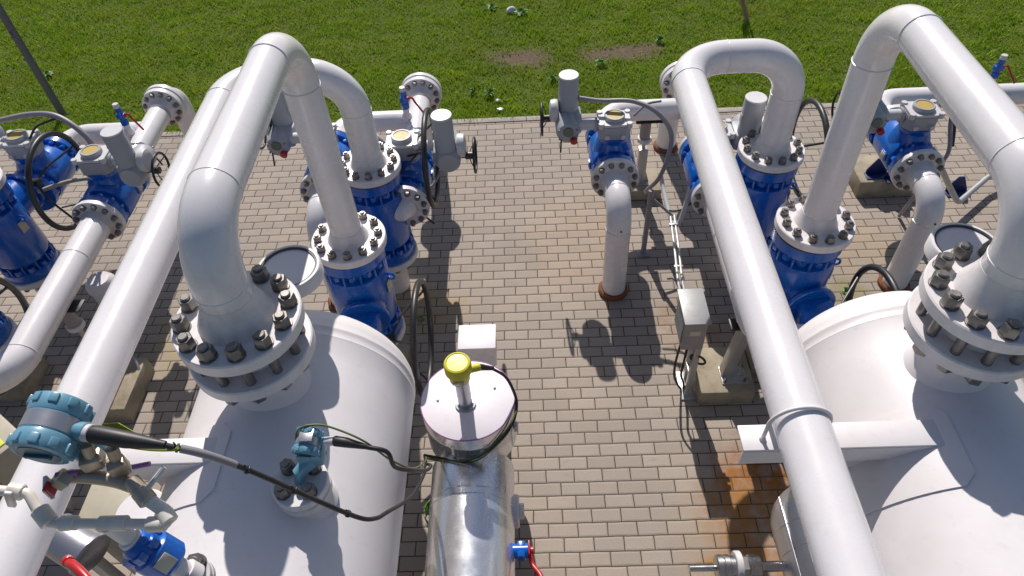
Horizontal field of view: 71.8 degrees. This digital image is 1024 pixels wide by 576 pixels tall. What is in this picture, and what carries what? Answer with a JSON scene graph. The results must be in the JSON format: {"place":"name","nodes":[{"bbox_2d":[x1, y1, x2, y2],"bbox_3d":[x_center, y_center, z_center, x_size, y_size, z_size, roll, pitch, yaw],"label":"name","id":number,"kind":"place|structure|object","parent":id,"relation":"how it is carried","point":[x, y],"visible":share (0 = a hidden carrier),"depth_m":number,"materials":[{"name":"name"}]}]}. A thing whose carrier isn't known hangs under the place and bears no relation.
{"place":"outdoors","nodes":[
{"label":"outdoors","id":0,"kind":"place"},
{"bbox_2d":[0,104,1023,575],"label":"paving","id":1,"kind":"structure","parent":0,"point":[622,456],"depth_m":6.03,"materials":[{"name":"beige brick"}]},
{"bbox_2d":[0,357,49,400],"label":"plinth","id":2,"kind":"structure","parent":1,"relation":"on","point":[25,389],"depth_m":5.72,"materials":[{"name":"concrete"}]},
{"bbox_2d":[0,277,28,395],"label":"shutoff valve","id":3,"kind":"object","parent":2,"relation":"on","point":[8,325],"visible":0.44,"depth_m":5.36,"materials":[{"name":"blue paint"}]},
{"bbox_2d":[0,414,75,512],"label":"cabinet","id":4,"kind":"object","parent":1,"relation":"on","point":[10,460],"visible":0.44,"depth_m":4.34,"materials":[{"name":"beige metal"}]},
{"bbox_2d":[0,131,88,291],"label":"shutoff valve","id":5,"kind":"object","parent":1,"relation":"on","point":[29,253],"visible":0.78,"depth_m":5.80,"materials":[{"name":"blue paint"}]},
{"bbox_2d":[0,168,5,189],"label":"gas pipe","id":6,"kind":"object","parent":5,"relation":"on","point":[2,178],"visible":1,"depth_m":5.49,"materials":[{"name":"metal"}]},
{"bbox_2d":[37,176,87,192],"bbox_3d":[-3.606,-0.883,5.921,0.732,0.084,0.102,-6,48,-2],"label":"conduit","id":7,"kind":"object","parent":5,"relation":"attached to","point":[61,183],"visible":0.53,"depth_m":5.92,"materials":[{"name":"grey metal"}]},
{"bbox_2d":[62,299,85,336],"bbox_3d":[-3.296,0.420,5.553,0.260,0.854,0.132,-2,48,2],"label":"pipe support","id":8,"kind":"object","parent":1,"relation":"on","point":[73,321],"visible":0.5,"depth_m":5.32,"materials":[{"name":"metal"}]},
{"bbox_2d":[0,200,125,393],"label":"feed pipe","id":9,"kind":"object","parent":8,"relation":"on","point":[98,223],"visible":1,"depth_m":5.12,"materials":[{"name":"metal"}]},
{"bbox_2d":[45,513,125,575],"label":"drain pot","id":10,"kind":"object","parent":1,"relation":"on","point":[86,549],"visible":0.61,"depth_m":3.73,"materials":[{"name":"metal"}]},
{"bbox_2d":[85,271,113,304],"bbox_3d":[-3.540,0.063,6.213,0.250,0.420,0.250,-2,48,2],"label":"capped stub","id":11,"kind":"object","parent":1,"relation":"on","point":[97,285],"visible":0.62,"depth_m":6.04,"materials":[{"name":"paint"}]},
{"bbox_2d":[79,485,161,574],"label":"plinth","id":12,"kind":"object","parent":1,"relation":"on","point":[102,500],"visible":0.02,"depth_m":3.99,"materials":[{"name":"beige concrete"}]},
{"bbox_2d":[55,84,195,185],"bbox_3d":[-3.703,-1.251,6.920,1.122,1.176,1.448,-2,48,2],"label":"back pipe","id":13,"kind":"object","parent":1,"relation":"on","point":[163,106],"visible":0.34,"depth_m":6.65,"materials":[{"name":"white metal"}]},
{"bbox_2d":[0,126,78,210],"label":"ball valve","id":14,"kind":"object","parent":13,"relation":"attached to","point":[15,145],"visible":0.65,"depth_m":6.00,"materials":[{"name":"grey paint"}]},
{"bbox_2d":[28,118,56,139],"bbox_3d":[-3.877,-1.316,5.836,0.262,0.115,0.029,-25,51,-18],"label":"signal cable","id":15,"kind":"object","parent":14,"relation":"attached to","point":[36,127],"visible":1,"depth_m":5.81,"materials":[{"name":"black rubber"}]},
{"bbox_2d":[0,111,94,144],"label":"conduit","id":16,"kind":"object","parent":14,"relation":"attached to","point":[71,124],"visible":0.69,"depth_m":5.82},
{"bbox_2d":[70,125,169,224],"bbox_3d":[-3.161,-0.964,5.742,0.780,0.902,0.570,-2,48,2],"label":"ball valve","id":17,"kind":"object","parent":13,"relation":"attached to","point":[117,169],"visible":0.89,"depth_m":5.64,"materials":[{"name":"grey paint"}]},
{"bbox_2d":[61,203,76,207],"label":"signal cable","id":18,"kind":"object","parent":17,"relation":"attached to","point":[68,205],"visible":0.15,"depth_m":6.00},
{"bbox_2d":[112,102,144,137],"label":"needle valve","id":19,"kind":"object","parent":13,"relation":"attached to","point":[121,116],"visible":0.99,"depth_m":6.26,"materials":[{"name":"blue paint"}]},
{"bbox_2d":[104,357,154,421],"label":"plinth","id":20,"kind":"structure","parent":1,"relation":"on","point":[129,396],"depth_m":5.57,"materials":[{"name":"concrete"}]},
{"bbox_2d":[131,356,139,370],"bbox_3d":[-3.053,0.666,5.676,0.147,0.302,0.324,-2,48,2],"label":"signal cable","id":21,"kind":"object","parent":1,"relation":"on","point":[135,362],"visible":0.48,"depth_m":5.67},
{"bbox_2d":[101,245,414,575],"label":"pressure vessel","id":22,"kind":"object","parent":1,"relation":"on","point":[356,378],"visible":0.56,"depth_m":3.04,"materials":[{"name":"paint"}]},
{"bbox_2d":[122,529,215,575],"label":"sampling valve","id":23,"kind":"object","parent":22,"relation":"on","point":[156,554],"visible":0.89,"depth_m":2.12,"materials":[{"name":"blue paint"}]},
{"bbox_2d":[61,555,91,575],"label":"valve lever","id":24,"kind":"object","parent":23,"relation":"attached to","point":[73,565],"visible":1,"depth_m":3.32,"materials":[{"name":"red plastic"}]},
{"bbox_2d":[0,442,177,550],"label":"pipe manifold","id":25,"kind":"object","parent":23,"relation":"attached to","point":[124,531],"visible":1,"depth_m":2.04,"materials":[{"name":"beige paint"}]},
{"bbox_2d":[5,391,179,464],"bbox_3d":[-1.187,0.421,2.055,0.457,0.260,0.194,-2,48,2],"label":"pressure transmitter","id":26,"kind":"object","parent":25,"relation":"attached to","point":[55,428],"visible":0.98,"depth_m":2.00,"materials":[{"name":"teal metal"}]},
{"bbox_2d":[164,442,426,521],"bbox_3d":[-0.591,0.797,3.249,0.412,2.319,1.292,10,49,12],"label":"signal cable","id":27,"kind":"object","parent":26,"relation":"hanging from","point":[268,478],"visible":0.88,"depth_m":2.40,"materials":[{"name":"black rubber"}]},
{"bbox_2d":[179,444,237,468],"bbox_3d":[-0.899,0.501,2.097,0.131,0.147,0.028,-7,48,-3],"label":"cable sleeve","id":28,"kind":"object","parent":27,"relation":"attached to","point":[209,456],"visible":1,"depth_m":2.08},
{"bbox_2d":[244,464,251,474],"bbox_3d":[-0.817,0.556,2.177,0.026,0.037,0.027,-2,48,2],"label":"cable tie","id":29,"kind":"object","parent":27,"relation":"attached to","point":[249,470],"visible":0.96,"depth_m":2.18,"materials":[{"name":"plastic"}]},
{"bbox_2d":[291,485,297,494],"bbox_3d":[-0.711,0.654,2.301,0.026,0.037,0.027,-2,48,2],"label":"cable tie","id":30,"kind":"object","parent":27,"relation":"attached to","point":[295,491],"visible":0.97,"depth_m":2.30,"materials":[{"name":"plastic"}]},
{"bbox_2d":[0,58,400,575],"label":"gas pipe","id":31,"kind":"object","parent":22,"relation":"attached to","point":[97,368],"visible":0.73,"depth_m":3.45,"materials":[{"name":"white metal"}]},
{"bbox_2d":[169,32,386,405],"bbox_3d":[-1.118,-0.270,3.579,0.524,1.620,2.027,-2,48,2],"label":"gas pipe","id":32,"kind":"object","parent":22,"relation":"attached to","point":[232,317],"visible":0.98,"depth_m":2.84,"materials":[{"name":"white metal"}]},
{"bbox_2d":[271,458,338,518],"bbox_3d":[-0.846,0.807,2.863,0.236,0.225,0.236,-2,48,2],"label":"transmitter nozzle","id":33,"kind":"object","parent":22,"relation":"attached to","point":[319,483],"visible":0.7,"depth_m":2.81,"materials":[{"name":"paint"}]},
{"bbox_2d":[291,426,366,485],"bbox_3d":[-0.719,0.648,2.780,0.310,0.239,0.162,-2,48,2],"label":"pressure transmitter","id":34,"kind":"object","parent":33,"relation":"on","point":[309,447],"visible":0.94,"depth_m":2.74,"materials":[{"name":"teal metal"}]},
{"bbox_2d":[295,424,426,467],"bbox_3d":[-0.529,0.845,3.498,0.346,1.591,0.839,11,49,13],"label":"signal cable","id":35,"kind":"object","parent":34,"relation":"attached to","point":[352,435],"visible":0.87,"depth_m":2.74,"materials":[{"name":"rubber"}]},
{"bbox_2d":[365,445,432,472],"bbox_3d":[-0.480,0.843,3.514,0.153,1.452,0.727,-2,48,2],"label":"signal cable","id":36,"kind":"object","parent":34,"relation":"attached to","point":[387,452],"visible":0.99,"depth_m":2.85,"materials":[{"name":"black rubber"}]},
{"bbox_2d":[300,173,336,311],"bbox_3d":[-1.531,-0.355,5.970,0.392,1.176,0.528,-2,48,2],"label":"outlet pipe","id":37,"kind":"object","parent":1,"relation":"on","point":[315,216],"visible":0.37,"depth_m":5.64,"materials":[{"name":"metal"}]},
{"bbox_2d":[260,92,349,177],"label":"ball valve","id":38,"kind":"object","parent":37,"relation":"attached to","point":[282,139],"visible":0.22,"depth_m":5.75,"materials":[{"name":"grey paint"}]},
{"bbox_2d":[335,72,441,164],"bbox_3d":[-1.193,-1.350,6.854,1.087,1.176,1.428,-2,48,2],"label":"back pipe","id":39,"kind":"object","parent":1,"relation":"on","point":[423,90],"visible":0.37,"depth_m":6.52,"materials":[{"name":"white metal"}]},
{"bbox_2d":[399,86,422,121],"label":"needle valve","id":40,"kind":"object","parent":39,"relation":"attached to","point":[404,98],"visible":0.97,"depth_m":6.23,"materials":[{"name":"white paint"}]},
{"bbox_2d":[384,109,477,194],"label":"ball valve","id":41,"kind":"object","parent":39,"relation":"attached to","point":[447,145],"visible":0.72,"depth_m":5.54,"materials":[{"name":"grey paint"}]},
{"bbox_2d":[376,130,385,143],"bbox_3d":[-1.152,-1.202,5.930,0.505,0.498,0.156,33,57,29],"label":"conduit","id":42,"kind":"object","parent":41,"relation":"attached to","point":[381,139],"visible":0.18,"depth_m":5.66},
{"bbox_2d":[401,149,434,223],"bbox_3d":[-0.791,-0.811,5.726,0.277,0.592,0.254,-2,48,2],"label":"signal cable","id":43,"kind":"object","parent":41,"relation":"attached to","point":[402,171],"visible":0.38,"depth_m":5.57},
{"bbox_2d":[422,169,441,188],"bbox_3d":[-0.723,-0.856,5.712,0.422,0.121,0.087,-24,51,-17],"label":"signal cable","id":44,"kind":"object","parent":41,"relation":"attached to","point":[436,179],"visible":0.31,"depth_m":5.74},
{"bbox_2d":[350,107,439,293],"bbox_3d":[-0.963,-0.741,6.000,0.686,1.538,0.990,-2,48,2],"label":"shutoff valve","id":45,"kind":"object","parent":1,"relation":"on","point":[381,203],"visible":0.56,"depth_m":5.58,"materials":[{"name":"blue paint"}]},
{"bbox_2d":[395,185,429,226],"bbox_3d":[-0.854,-0.629,5.647,0.392,0.392,0.200,-2,48,2],"label":"flange","id":46,"kind":"object","parent":45,"relation":"attached to","point":[413,208],"visible":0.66,"depth_m":5.59,"materials":[{"name":"paint"}]},
{"bbox_2d":[397,344,409,361],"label":"plinth","id":47,"kind":"structure","parent":1,"relation":"on","point":[404,349],"depth_m":5.75,"materials":[{"name":"concrete"}]},
{"bbox_2d":[323,248,433,396],"bbox_3d":[-0.939,0.344,4.994,0.710,1.316,1.020,-2,48,2],"label":"shutoff valve","id":48,"kind":"object","parent":47,"relation":"on","point":[364,294],"visible":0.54,"depth_m":4.78,"materials":[{"name":"blue paint"}]},
{"bbox_2d":[417,315,425,321],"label":"weed","id":49,"kind":"object","parent":1,"relation":"on","point":[422,319],"visible":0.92,"depth_m":6.10,"materials":[{"name":"green plant"}]},
{"bbox_2d":[423,499,429,518],"bbox_3d":[-0.539,1.524,4.876,0.171,0.158,0.163,-2,48,2],"label":"weed","id":50,"kind":"object","parent":1,"relation":"on","point":[426,508],"visible":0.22,"depth_m":4.85,"materials":[{"name":"green plant"}]},
{"bbox_2d":[420,352,517,575],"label":"clad heater","id":51,"kind":"object","parent":1,"relation":"on","point":[469,408],"visible":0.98,"depth_m":4.33,"materials":[{"name":"silver metal"}]},
{"bbox_2d":[513,494,542,575],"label":"drain valve","id":52,"kind":"object","parent":51,"relation":"attached to","point":[523,551],"visible":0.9,"depth_m":4.25,"materials":[{"name":"paint"}]},
{"bbox_2d":[458,324,496,365],"bbox_3d":[-0.206,0.597,5.366,0.347,0.618,0.320,-2,48,2],"label":"terminal box","id":53,"kind":"object","parent":1,"relation":"on","point":[477,342],"visible":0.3,"depth_m":5.17,"materials":[{"name":"paint"}]},
{"bbox_2d":[591,158,638,300],"bbox_3d":[0.862,-0.453,5.911,0.392,1.176,0.528,-2,48,2],"label":"outlet pipe","id":54,"kind":"object","parent":1,"relation":"on","point":[614,182],"visible":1,"depth_m":5.68,"materials":[{"name":"metal"}]},
{"bbox_2d":[540,69,636,173],"bbox_3d":[0.628,-1.291,5.803,0.780,0.902,0.570,-2,48,2],"label":"ball valve","id":55,"kind":"object","parent":54,"relation":"attached to","point":[608,135],"visible":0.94,"depth_m":5.69,"materials":[{"name":"blue paint"}]},
{"bbox_2d":[578,96,673,193],"bbox_3d":[0.956,-1.177,5.987,0.799,0.991,0.184,13,50,15],"label":"conduit","id":56,"kind":"object","parent":55,"relation":"attached to","point":[659,114],"visible":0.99,"depth_m":5.65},
{"bbox_2d":[633,100,661,116],"bbox_3d":[1.083,-1.456,5.682,0.222,0.137,0.064,-4,48,0],"label":"conduit","id":57,"kind":"object","parent":55,"relation":"attached to","point":[641,108],"visible":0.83,"depth_m":5.68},
{"bbox_2d":[585,61,686,160],"bbox_3d":[1.237,-1.424,6.769,1.162,1.176,1.468,-2,48,2],"label":"back pipe","id":58,"kind":"object","parent":1,"relation":"on","point":[667,107],"visible":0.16,"depth_m":6.38,"materials":[{"name":"white metal"}]},
{"bbox_2d":[680,91,767,195],"bbox_3d":[1.734,-1.128,5.586,0.650,0.902,0.570,-2,48,2],"label":"ball valve","id":59,"kind":"object","parent":58,"relation":"attached to","point":[746,120],"visible":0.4,"depth_m":5.43,"materials":[{"name":"grey paint"}]},
{"bbox_2d":[657,199,691,211],"bbox_3d":[1.467,-0.832,6.034,0.443,0.524,0.151,11,49,13],"label":"signal cable","id":60,"kind":"object","parent":59,"relation":"attached to","point":[673,210],"visible":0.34,"depth_m":6.17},
{"bbox_2d":[660,176,690,227],"bbox_3d":[1.383,-0.927,6.074,0.295,0.682,0.479,-33,54,-24],"label":"conduit","id":61,"kind":"object","parent":59,"relation":"attached to","point":[684,207],"visible":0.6,"depth_m":6.10,"materials":[{"name":"metal"}]},
{"bbox_2d":[630,168,660,199],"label":"plinth","id":62,"kind":"structure","parent":1,"relation":"on","point":[637,193],"depth_m":6.99,"materials":[{"name":"concrete"}]},
{"bbox_2d":[636,120,662,185],"bbox_3d":[1.281,-1.305,6.754,0.260,0.734,0.132,-2,48,2],"label":"pipe support","id":63,"kind":"object","parent":62,"relation":"on","point":[644,137],"visible":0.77,"depth_m":6.70,"materials":[{"name":"metal"}]},
{"bbox_2d":[637,189,684,288],"bbox_3d":[1.293,-0.106,5.872,0.298,0.674,1.448,-2,48,2],"label":"cable tray","id":64,"kind":"object","parent":1,"relation":"on","point":[643,252],"visible":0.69,"depth_m":6.13,"materials":[{"name":"metal"}]},
{"bbox_2d":[673,288,711,399],"bbox_3d":[1.290,0.435,5.204,0.219,0.928,0.325,-2,48,2],"label":"junction box","id":65,"kind":"object","parent":1,"relation":"on","point":[692,319],"visible":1,"depth_m":4.95,"materials":[{"name":"metal"}]},
{"bbox_2d":[693,347,755,403],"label":"plinth","id":66,"kind":"structure","parent":1,"relation":"on","point":[709,388],"depth_m":5.38,"materials":[{"name":"concrete"}]},
{"bbox_2d":[718,318,747,384],"bbox_3d":[1.656,0.435,5.141,0.213,0.684,0.170,-2,48,2],"label":"pipe support","id":67,"kind":"object","parent":66,"relation":"on","point":[731,371],"visible":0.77,"depth_m":5.25,"materials":[{"name":"metal"}]},
{"bbox_2d":[744,344,757,376],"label":"plinth","id":68,"kind":"structure","parent":1,"relation":"on","point":[750,362],"depth_m":5.52,"materials":[{"name":"concrete"}]},
{"bbox_2d":[768,224,899,323],"bbox_3d":[2.093,0.248,4.892,0.710,1.316,1.020,-2,48,2],"label":"shutoff valve","id":69,"kind":"object","parent":68,"relation":"on","point":[804,277],"visible":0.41,"depth_m":4.66,"materials":[{"name":"blue paint"}]},
{"bbox_2d":[691,183,804,334],"bbox_3d":[1.690,-0.153,5.056,0.544,0.392,1.655,-10,48,-6],"label":"feed pipe","id":70,"kind":"object","parent":69,"relation":"attached to","point":[698,202],"visible":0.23,"depth_m":5.30,"materials":[{"name":"metal"}]},
{"bbox_2d":[735,97,829,246],"bbox_3d":[2.059,-0.806,5.872,0.666,1.538,0.910,-2,48,2],"label":"shutoff valve","id":71,"kind":"object","parent":1,"relation":"on","point":[769,194],"visible":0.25,"depth_m":5.37,"materials":[{"name":"blue paint"}]},
{"bbox_2d":[770,487,816,575],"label":"clad heater","id":72,"kind":"object","parent":1,"relation":"on","point":[792,548],"visible":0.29,"depth_m":3.90,"materials":[{"name":"metal"}]},
{"bbox_2d":[689,551,785,575],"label":"pipe union","id":73,"kind":"object","parent":72,"relation":"attached to","point":[736,563],"visible":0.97,"depth_m":3.89,"materials":[{"name":"silver metal"}]},
{"bbox_2d":[840,286,847,294],"bbox_3d":[2.887,0.034,6.089,0.098,0.050,0.117,32,57,28],"label":"weed","id":74,"kind":"object","parent":1,"relation":"on","point":[843,291],"visible":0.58,"depth_m":6.09,"materials":[{"name":"green plant"}]},
{"bbox_2d":[848,155,911,196],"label":"plinth","id":75,"kind":"structure","parent":1,"relation":"on","point":[860,184],"depth_m":6.87,"materials":[{"name":"concrete"}]},
{"bbox_2d":[864,158,889,179],"bbox_3d":[3.519,-1.140,6.759,0.220,0.180,0.100,-2,48,2],"label":"bracket","id":76,"kind":"object","parent":75,"relation":"on","point":[876,169],"visible":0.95,"depth_m":6.80,"materials":[{"name":"blue metal"}]},
{"bbox_2d":[884,172,892,183],"bbox_3d":[3.680,-1.094,6.707,0.220,0.180,0.100,-2,48,2],"label":"bracket","id":77,"kind":"object","parent":75,"relation":"on","point":[888,180],"visible":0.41,"depth_m":6.76,"materials":[{"name":"blue metal"}]},
{"bbox_2d":[737,223,1023,575],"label":"pressure vessel","id":78,"kind":"object","parent":1,"relation":"on","point":[933,455],"visible":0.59,"depth_m":2.91,"materials":[{"name":"paint"}]},
{"bbox_2d":[671,38,886,575],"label":"gas pipe","id":79,"kind":"object","parent":78,"relation":"attached to","point":[840,541],"visible":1,"depth_m":3.25,"materials":[{"name":"metal"}]},
{"bbox_2d":[774,4,1023,385],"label":"gas pipe","id":80,"kind":"object","parent":78,"relation":"attached to","point":[969,293],"visible":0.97,"depth_m":2.87,"materials":[{"name":"metal"}]},
{"bbox_2d":[877,149,944,291],"bbox_3d":[3.275,-0.504,5.807,0.392,1.176,0.528,-2,48,2],"label":"outlet pipe","id":81,"kind":"object","parent":1,"relation":"on","point":[918,173],"visible":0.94,"depth_m":5.58,"materials":[{"name":"metal"}]},
{"bbox_2d":[831,69,945,175],"bbox_3d":[3.041,-1.342,5.699,0.780,0.902,0.570,-2,48,2],"label":"ball valve","id":82,"kind":"object","parent":81,"relation":"attached to","point":[895,136],"visible":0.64,"depth_m":5.61,"materials":[{"name":"grey paint"}]},
{"bbox_2d":[866,83,1023,141],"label":"header pipe","id":83,"kind":"object","parent":82,"relation":"attached to","point":[893,98],"visible":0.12,"depth_m":6.25,"materials":[{"name":"white metal"}]},
{"bbox_2d":[941,167,991,203],"bbox_3d":[4.361,-1.098,6.526,1.266,0.522,0.193,-21,50,-15],"label":"conduit","id":84,"kind":"object","parent":83,"relation":"attached to","point":[956,199],"visible":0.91,"depth_m":6.55,"materials":[{"name":"metal"}]},
{"bbox_2d":[990,54,1014,83],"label":"needle valve","id":85,"kind":"object","parent":83,"relation":"attached to","point":[998,67],"visible":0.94,"depth_m":6.11,"materials":[{"name":"blue paint"}]},
{"bbox_2d":[897,104,952,216],"bbox_3d":[3.532,-1.051,6.096,0.215,1.371,0.255,-2,48,2],"label":"conduit","id":86,"kind":"object","parent":1,"relation":"on","point":[945,157],"visible":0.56,"depth_m":5.83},
{"bbox_2d":[952,123,955,146],"bbox_3d":[3.560,-1.358,5.772,0.235,0.396,0.101,15,50,17],"label":"conduit","id":87,"kind":"object","parent":86,"relation":"attached to","point":[954,133],"visible":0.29,"depth_m":5.81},
{"bbox_2d":[944,176,970,197],"bbox_3d":[4.317,-0.974,6.801,0.220,0.180,0.100,-2,48,2],"label":"bracket","id":88,"kind":"object","parent":1,"relation":"on","point":[959,185],"visible":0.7,"depth_m":6.84,"materials":[{"name":"blue metal"}]},
{"bbox_2d":[0,0,1023,134],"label":"lawn","id":89,"kind":"structure","parent":0,"point":[528,56],"depth_m":9.23,"materials":[{"name":"plant"}]},
{"bbox_2d":[0,3,67,115],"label":"mast","id":90,"kind":"object","parent":89,"relation":"on","point":[30,60],"visible":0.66,"depth_m":8.00,"materials":[{"name":"metal"}]},
{"bbox_2d":[43,71,51,76],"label":"weed","id":91,"kind":"object","parent":89,"relation":"on","point":[48,73],"visible":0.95,"depth_m":9.17,"materials":[{"name":"green plant"}]},
{"bbox_2d":[469,87,476,94],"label":"weed","id":92,"kind":"object","parent":89,"relation":"on","point":[472,90],"visible":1,"depth_m":8.44,"materials":[{"name":"green plant"}]},
{"bbox_2d":[483,88,494,96],"bbox_3d":[-0.269,-2.307,8.380,0.148,0.100,0.145,5,48,8],"label":"weed","id":93,"kind":"object","parent":89,"relation":"on","point":[491,92],"visible":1,"depth_m":8.36,"materials":[{"name":"green plant"}]},
{"bbox_2d":[487,4,497,10],"bbox_3d":[-0.282,-3.924,9.872,0.171,0.068,0.168,28,55,26],"label":"weed","id":94,"kind":"object","parent":89,"relation":"on","point":[491,6],"visible":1,"depth_m":9.86,"materials":[{"name":"green plant"}]},
{"bbox_2d":[161,103,836,136],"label":"kerb","id":95,"kind":"structure","parent":89,"relation":"on","point":[534,118],"depth_m":8.03,"materials":[{"name":"concrete"}]},
{"bbox_2d":[506,6,515,13],"bbox_3d":[-0.011,-3.840,9.779,0.135,0.109,0.099,-2,48,2],"label":"stone","id":96,"kind":"object","parent":89,"relation":"on","point":[510,9],"visible":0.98,"depth_m":9.74,"materials":[{"name":"white stone"}]},
{"bbox_2d":[514,8,527,15],"bbox_3d":[0.127,-3.800,9.729,0.224,0.076,0.194,-26,52,-19],"label":"weed","id":97,"kind":"object","parent":89,"relation":"on","point":[519,11],"visible":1,"depth_m":9.70,"materials":[{"name":"green plant"}]},
{"bbox_2d":[547,75,556,81],"bbox_3d":[0.486,-2.538,8.553,0.145,0.086,0.133,-25,51,-18],"label":"weed","id":98,"kind":"object","parent":89,"relation":"on","point":[552,78],"visible":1,"depth_m":8.52,"materials":[{"name":"green plant"}]},
{"bbox_2d":[595,59,607,66],"bbox_3d":[1.091,-2.784,8.751,0.160,0.068,0.162,-20,50,-14],"label":"weed","id":99,"kind":"object","parent":89,"relation":"on","point":[600,62],"visible":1,"depth_m":8.74,"materials":[{"name":"green plant"}]},
{"bbox_2d":[655,36,663,43],"bbox_3d":[1.890,-3.174,9.046,0.137,0.082,0.142,23,53,23],"label":"weed","id":100,"kind":"object","parent":89,"relation":"on","point":[660,38],"visible":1,"depth_m":9.03,"materials":[{"name":"green plant"}]},
{"bbox_2d":[740,0,749,22],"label":"post","id":101,"kind":"object","parent":89,"relation":"on","point":[744,6],"visible":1,"depth_m":9.27,"materials":[{"name":"brown wood"}]}
]}

